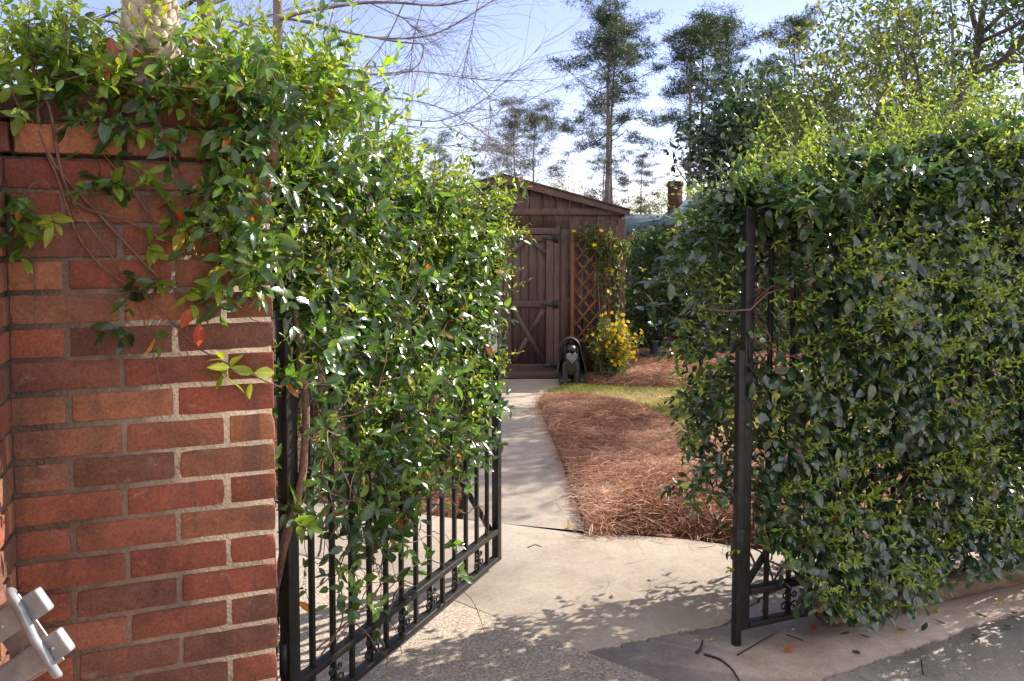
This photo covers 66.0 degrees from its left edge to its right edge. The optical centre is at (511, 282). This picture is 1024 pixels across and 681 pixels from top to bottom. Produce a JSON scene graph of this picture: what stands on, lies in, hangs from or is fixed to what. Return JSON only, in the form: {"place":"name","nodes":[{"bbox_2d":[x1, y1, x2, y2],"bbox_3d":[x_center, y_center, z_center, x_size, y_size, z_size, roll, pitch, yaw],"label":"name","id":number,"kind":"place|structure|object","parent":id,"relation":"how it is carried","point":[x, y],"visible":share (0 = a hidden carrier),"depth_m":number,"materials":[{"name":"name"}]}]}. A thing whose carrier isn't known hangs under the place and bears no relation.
{"place":"outdoors","nodes":[
{"label":"outdoors","id":0,"kind":"place"},
{"bbox_2d":[21,0,247,48],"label":"bare tree","id":1,"kind":"object","parent":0,"point":[202,2],"visible":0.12,"depth_m":8.94,"materials":[{"name":"brown plant"}]},
{"bbox_2d":[276,550,659,680],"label":"pavement","id":2,"kind":"structure","parent":0,"point":[451,641],"depth_m":3.10,"materials":[{"name":"beige concrete"}]},
{"bbox_2d":[0,87,16,665],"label":"brick wall","id":3,"kind":"structure","parent":2,"relation":"on","point":[8,553],"depth_m":1.67,"materials":[{"name":"red brick"}]},
{"bbox_2d":[0,587,74,680],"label":"garden chair","id":4,"kind":"object","parent":2,"relation":"on","point":[33,648],"visible":1,"depth_m":1.38,"materials":[{"name":"white plastic"}]},
{"bbox_2d":[0,84,277,680],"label":"brick pillar","id":5,"kind":"structure","parent":2,"relation":"on","point":[145,514],"depth_m":1.81,"materials":[{"name":"red brick"}]},
{"bbox_2d":[120,0,181,88],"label":"stone finial","id":6,"kind":"object","parent":5,"relation":"on","point":[171,50],"visible":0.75,"depth_m":1.75,"materials":[{"name":"beige stone"}]},
{"bbox_2d":[0,0,535,680],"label":"climbing vine","id":7,"kind":"object","parent":5,"relation":"attached to","point":[256,80],"visible":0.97,"depth_m":2.43,"materials":[{"name":"green plant"}]},
{"bbox_2d":[273,184,500,680],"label":"iron gate","id":8,"kind":"structure","parent":2,"relation":"on","point":[289,605],"depth_m":2.83,"materials":[{"name":"metal"}]},
{"bbox_2d":[0,0,1023,242],"label":"sky","id":9,"kind":"structure","parent":0,"point":[759,12],"materials":[{"name":"blue"}]},
{"bbox_2d":[479,378,570,462],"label":"path","id":10,"kind":"structure","parent":0,"point":[516,437],"depth_m":6.98,"materials":[{"name":"concrete"}]},
{"bbox_2d":[556,337,586,384],"bbox_3d":[0.671,0.875,8.941,0.346,0.539,0.512,0,3,0],"label":"dog statue","id":11,"kind":"object","parent":10,"relation":"on","point":[572,364],"visible":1,"depth_m":8.80,"materials":[{"name":"stone"}]},
{"bbox_2d":[468,456,584,533],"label":"path","id":12,"kind":"structure","parent":0,"point":[536,501],"depth_m":5.00,"materials":[{"name":"concrete"}]},
{"bbox_2d":[274,500,840,652],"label":"pavement","id":13,"kind":"structure","parent":0,"point":[578,592],"depth_m":3.74,"materials":[{"name":"concrete"}]},
{"bbox_2d":[296,243,1016,545],"bbox_3d":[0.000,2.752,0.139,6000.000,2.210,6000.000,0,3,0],"label":"ground","id":14,"kind":"structure","parent":0,"point":[668,340],"depth_m":12.41,"materials":[{"name":"soil"}]},
{"bbox_2d":[98,0,630,426],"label":"bare tree","id":15,"kind":"object","parent":14,"relation":"on","point":[277,9],"visible":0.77,"depth_m":6.66,"materials":[{"name":"grey plant"}]},
{"bbox_2d":[332,253,420,399],"bbox_3d":[-1.159,0.348,7.566,1.385,1.855,1.534,0,3,0],"label":"shrub","id":16,"kind":"object","parent":14,"relation":"on","point":[355,288],"visible":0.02,"depth_m":7.47,"materials":[{"name":"green plant"}]},
{"bbox_2d":[273,374,547,518],"bbox_3d":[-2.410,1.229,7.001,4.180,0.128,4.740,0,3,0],"label":"mulch","id":17,"kind":"object","parent":14,"relation":"on","point":[434,510],"visible":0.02,"depth_m":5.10,"materials":[{"name":"brown plant"}]},
{"bbox_2d":[271,220,395,414],"bbox_3d":[-2.214,0.329,7.256,2.163,2.132,1.762,-1,3,-26],"label":"shrub","id":18,"kind":"object","parent":17,"relation":"on","point":[324,385],"visible":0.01,"depth_m":7.13,"materials":[{"name":"green plant"}]},
{"bbox_2d":[419,129,482,179],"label":"pine tree","id":19,"kind":"object","parent":14,"relation":"on","point":[440,150],"visible":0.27,"depth_m":59.62,"materials":[{"name":"green plant"}]},
{"bbox_2d":[472,93,541,180],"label":"pine tree","id":20,"kind":"object","parent":14,"relation":"on","point":[507,139],"visible":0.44,"depth_m":51.48,"materials":[{"name":"green plant"}]},
{"bbox_2d":[386,173,629,377],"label":"garden shed","id":21,"kind":"structure","parent":14,"relation":"on","point":[541,315],"depth_m":9.43,"materials":[{"name":"brown wood"}]},
{"bbox_2d":[504,234,557,370],"bbox_3d":[0.225,0.258,9.431,0.649,1.669,0.087,0,3,0],"label":"door","id":22,"kind":"structure","parent":21,"relation":"in","point":[535,303],"depth_m":9.45,"materials":[{"name":"brown wood"}]},
{"bbox_2d":[571,234,610,341],"bbox_3d":[0.939,0.065,9.398,0.475,1.287,0.058,0,3,0],"label":"trellis","id":23,"kind":"object","parent":21,"relation":"attached to","point":[573,289],"visible":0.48,"depth_m":9.38,"materials":[{"name":"brown wood"}]},
{"bbox_2d":[554,217,646,372],"bbox_3d":[1.046,0.172,9.341,1.127,1.884,0.281,0,3,0],"label":"flowering vine","id":24,"kind":"object","parent":21,"relation":"attached to","point":[606,248],"visible":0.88,"depth_m":9.30,"materials":[{"name":"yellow plant"}]},
{"bbox_2d":[469,96,586,181],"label":"pine tree","id":25,"kind":"object","parent":14,"relation":"on","point":[543,118],"visible":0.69,"depth_m":49.58,"materials":[{"name":"green plant"}]},
{"bbox_2d":[537,164,575,190],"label":"deciduous tree","id":26,"kind":"object","parent":14,"relation":"on","point":[552,184],"visible":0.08,"depth_m":59.55,"materials":[{"name":"green plant"}]},
{"bbox_2d":[543,151,619,199],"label":"deciduous tree","id":27,"kind":"object","parent":14,"relation":"on","point":[562,186],"visible":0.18,"depth_m":55.09,"materials":[{"name":"green plant"}]},
{"bbox_2d":[560,106,654,204],"bbox_3d":[3.937,-3.508,39.843,10.177,10.514,7.971,-3,4,-44],"label":"pine tree","id":28,"kind":"object","parent":14,"relation":"on","point":[602,159],"visible":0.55,"depth_m":39.38,"materials":[{"name":"green plant"}]},
{"bbox_2d":[554,16,662,202],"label":"pine tree","id":29,"kind":"object","parent":14,"relation":"on","point":[628,57],"visible":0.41,"depth_m":46.90,"materials":[{"name":"green plant"}]},
{"bbox_2d":[537,0,680,202],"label":"pine tree","id":30,"kind":"object","parent":14,"relation":"on","point":[608,24],"visible":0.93,"depth_m":44.97,"materials":[{"name":"green plant"}]},
{"bbox_2d":[312,196,932,279],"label":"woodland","id":31,"kind":"object","parent":14,"relation":"on","point":[354,265],"depth_m":78.14,"materials":[{"name":"green plant"}]},
{"bbox_2d":[597,148,672,213],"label":"pine tree","id":32,"kind":"object","parent":14,"relation":"on","point":[639,198],"visible":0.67,"depth_m":55.28,"materials":[{"name":"green plant"}]},
{"bbox_2d":[617,179,666,213],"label":"deciduous tree","id":33,"kind":"object","parent":14,"relation":"on","point":[631,207],"visible":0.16,"depth_m":57.50,"materials":[{"name":"green plant"}]},
{"bbox_2d":[625,227,664,330],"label":"shrub","id":34,"kind":"object","parent":14,"relation":"on","point":[646,303],"visible":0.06,"depth_m":14.31,"materials":[{"name":"green plant"}]},
{"bbox_2d":[629,165,685,213],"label":"deciduous tree","id":35,"kind":"object","parent":14,"relation":"on","point":[655,196],"visible":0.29,"depth_m":58.39,"materials":[{"name":"green plant"}]},
{"bbox_2d":[625,211,699,348],"bbox_3d":[2.115,0.031,12.489,2.219,2.324,1.642,1,3,15],"label":"shrub","id":36,"kind":"object","parent":14,"relation":"on","point":[649,245],"visible":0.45,"depth_m":12.20,"materials":[{"name":"green plant"}]},
{"bbox_2d":[628,217,707,322],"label":"shrub","id":37,"kind":"object","parent":14,"relation":"on","point":[662,252],"visible":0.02,"depth_m":15.43,"materials":[{"name":"green plant"}]},
{"bbox_2d":[625,300,734,335],"bbox_3d":[2.862,0.611,13.637,2.115,0.620,0.103,0,3,0],"label":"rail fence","id":38,"kind":"object","parent":14,"relation":"on","point":[659,313],"visible":0.01,"depth_m":13.58,"materials":[{"name":"brown wood"}]},
{"bbox_2d":[655,65,716,151],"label":"pine tree","id":39,"kind":"object","parent":14,"relation":"on","point":[675,98],"visible":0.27,"depth_m":51.39,"materials":[{"name":"green plant"}]},
{"bbox_2d":[404,388,970,591],"bbox_3d":[1.463,1.212,5.960,4.284,0.276,5.057,0,3,0],"label":"pine straw","id":40,"kind":"object","parent":14,"relation":"on","point":[665,465],"visible":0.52,"depth_m":5.47,"materials":[{"name":"brown plant"}]},
{"bbox_2d":[556,346,822,390],"bbox_3d":[2.647,1.034,10.082,4.691,0.193,4.592,0,3,0],"label":"pine straw","id":41,"kind":"object","parent":14,"relation":"on","point":[640,369],"visible":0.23,"depth_m":9.48,"materials":[{"name":"brown plant"}]},
{"bbox_2d":[582,306,643,377],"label":"flowering bush","id":42,"kind":"object","parent":41,"relation":"on","point":[612,353],"visible":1,"depth_m":9.06,"materials":[{"name":"yellow plant"}]},
{"bbox_2d":[639,340,668,357],"bbox_3d":[1.924,0.923,10.684,0.410,0.275,0.406,0,3,0],"label":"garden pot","id":43,"kind":"object","parent":41,"relation":"on","point":[653,351],"visible":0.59,"depth_m":10.64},
{"bbox_2d":[639,1,749,184],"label":"pine tree","id":44,"kind":"object","parent":14,"relation":"on","point":[711,18],"visible":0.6,"depth_m":43.93,"materials":[{"name":"green plant"}]},
{"bbox_2d":[631,233,767,349],"bbox_3d":[2.890,0.128,11.659,1.962,2.075,1.996,-2,4,-36],"label":"shrub","id":45,"kind":"object","parent":14,"relation":"on","point":[674,307],"visible":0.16,"depth_m":11.54,"materials":[{"name":"green plant"}]},
{"bbox_2d":[656,18,755,181],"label":"pine tree","id":46,"kind":"object","parent":14,"relation":"on","point":[691,30],"visible":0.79,"depth_m":43.24,"materials":[{"name":"green plant"}]},
{"bbox_2d":[671,2,777,164],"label":"pine tree","id":47,"kind":"object","parent":14,"relation":"on","point":[729,41],"visible":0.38,"depth_m":45.52,"materials":[{"name":"green plant"}]},
{"bbox_2d":[625,181,823,317],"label":"brick house","id":48,"kind":"structure","parent":14,"relation":"on","point":[633,220],"depth_m":38.54,"materials":[{"name":"grey"}]},
{"bbox_2d":[744,53,788,100],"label":"pine tree","id":49,"kind":"object","parent":14,"relation":"on","point":[761,66],"visible":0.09,"depth_m":49.00,"materials":[{"name":"green plant"}]},
{"bbox_2d":[709,220,843,343],"bbox_3d":[4.406,-0.199,13.116,2.686,2.982,2.440,-3,4,-41],"label":"shrub","id":50,"kind":"object","parent":14,"relation":"on","point":[775,283],"visible":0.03,"depth_m":12.78,"materials":[{"name":"green plant"}]},
{"bbox_2d":[741,3,843,124],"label":"pine tree","id":51,"kind":"object","parent":14,"relation":"on","point":[797,21],"visible":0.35,"depth_m":44.92,"materials":[{"name":"green plant"}]},
{"bbox_2d":[658,39,940,321],"bbox_3d":[5.437,-1.972,14.918,5.063,5.747,4.522,0,3,0],"label":"evergreen tree","id":52,"kind":"object","parent":14,"relation":"on","point":[712,141],"visible":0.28,"depth_m":14.97,"materials":[{"name":"green plant"}]},
{"bbox_2d":[662,0,1009,389],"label":"leafy tree","id":53,"kind":"object","parent":14,"relation":"on","point":[829,98],"visible":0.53,"depth_m":8.06,"materials":[{"name":"green plant"}]},
{"bbox_2d":[761,133,933,332],"bbox_3d":[5.747,-0.731,13.381,3.647,3.947,3.122,0,3,0],"label":"shrub","id":54,"kind":"object","parent":14,"relation":"on","point":[831,280],"visible":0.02,"depth_m":13.09,"materials":[{"name":"green plant"}]},
{"bbox_2d":[787,0,1023,358],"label":"leafy tree","id":55,"kind":"object","parent":14,"relation":"on","point":[929,20],"visible":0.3,"depth_m":9.25,"materials":[{"name":"green plant"}]},
{"bbox_2d":[827,1,997,138],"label":"pine tree","id":56,"kind":"object","parent":14,"relation":"on","point":[854,44],"visible":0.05,"depth_m":39.65,"materials":[{"name":"green plant"}]},
{"bbox_2d":[826,196,1018,386],"bbox_3d":[4.990,-0.043,8.918,3.121,2.692,2.673,0,3,0],"label":"shrub","id":57,"kind":"object","parent":14,"relation":"on","point":[923,323],"visible":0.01,"depth_m":8.78,"materials":[{"name":"green plant"}]},
{"bbox_2d":[828,0,1023,382],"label":"forked tree","id":58,"kind":"object","parent":14,"relation":"on","point":[980,27],"visible":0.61,"depth_m":9.05,"materials":[{"name":"green plant"}]},
{"bbox_2d":[843,25,1019,323],"bbox_3d":[7.957,-1.946,15.088,4.598,5.667,6.268,0,3,0],"label":"leafy tree","id":59,"kind":"object","parent":14,"relation":"on","point":[929,67],"visible":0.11,"depth_m":14.27,"materials":[{"name":"green plant"}]},
{"bbox_2d":[848,62,1022,308],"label":"leafy tree","id":60,"kind":"object","parent":14,"relation":"on","point":[897,107],"visible":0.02,"depth_m":18.06,"materials":[{"name":"green plant"}]},
{"bbox_2d":[939,0,953,288],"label":"pine tree","id":61,"kind":"object","parent":14,"relation":"on","point":[951,75],"visible":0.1,"depth_m":11.91,"materials":[{"name":"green plant"}]},
{"bbox_2d":[546,382,902,437],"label":"lawn","id":62,"kind":"structure","parent":0,"point":[667,393],"depth_m":7.99,"materials":[{"name":"green plant"}]},
{"bbox_2d":[589,541,1023,680],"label":"pavement","id":63,"kind":"structure","parent":0,"point":[823,652],"depth_m":3.15,"materials":[{"name":"concrete"}]},
{"bbox_2d":[695,640,702,653],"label":"twig","id":64,"kind":"object","parent":63,"relation":"on","point":[698,650],"visible":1,"depth_m":3.10,"materials":[{"name":"brown wood"}]},
{"bbox_2d":[704,653,739,680],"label":"twig","id":65,"kind":"object","parent":63,"relation":"on","point":[721,660],"visible":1,"depth_m":3.01,"materials":[{"name":"brown wood"}]},
{"bbox_2d":[737,633,773,655],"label":"twig","id":66,"kind":"object","parent":63,"relation":"on","point":[741,652],"visible":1,"depth_m":3.13,"materials":[{"name":"brown wood"}]},
{"bbox_2d":[783,647,795,650],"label":"fallen leaf","id":67,"kind":"object","parent":63,"relation":"on","point":[788,648],"visible":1,"depth_m":3.08,"materials":[{"name":"plant"}]},
{"bbox_2d":[811,623,816,630],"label":"fallen leaf","id":68,"kind":"object","parent":63,"relation":"on","point":[814,627],"visible":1,"depth_m":3.27,"materials":[{"name":"orange plant"}]},
{"bbox_2d":[633,38,1023,635],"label":"hedge","id":69,"kind":"object","parent":63,"relation":"on","point":[859,185],"visible":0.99,"depth_m":3.18,"materials":[{"name":"green plant"}]},
{"bbox_2d":[730,206,1023,646],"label":"iron gate","id":70,"kind":"structure","parent":63,"relation":"on","point":[743,577],"depth_m":3.14,"materials":[{"name":"metal"}]},
{"bbox_2d":[815,562,1023,625],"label":"timber edging","id":71,"kind":"object","parent":63,"relation":"on","point":[960,590],"visible":0.3,"depth_m":3.56,"materials":[{"name":"brown wood"}]},
{"bbox_2d":[921,622,927,630],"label":"fallen leaf","id":72,"kind":"object","parent":63,"relation":"on","point":[924,626],"visible":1,"depth_m":3.26,"materials":[{"name":"green plant"}]},
{"bbox_2d":[826,614,1023,680],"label":"pavement","id":73,"kind":"structure","parent":0,"point":[993,650],"depth_m":3.04,"materials":[{"name":"concrete"}]}
]}

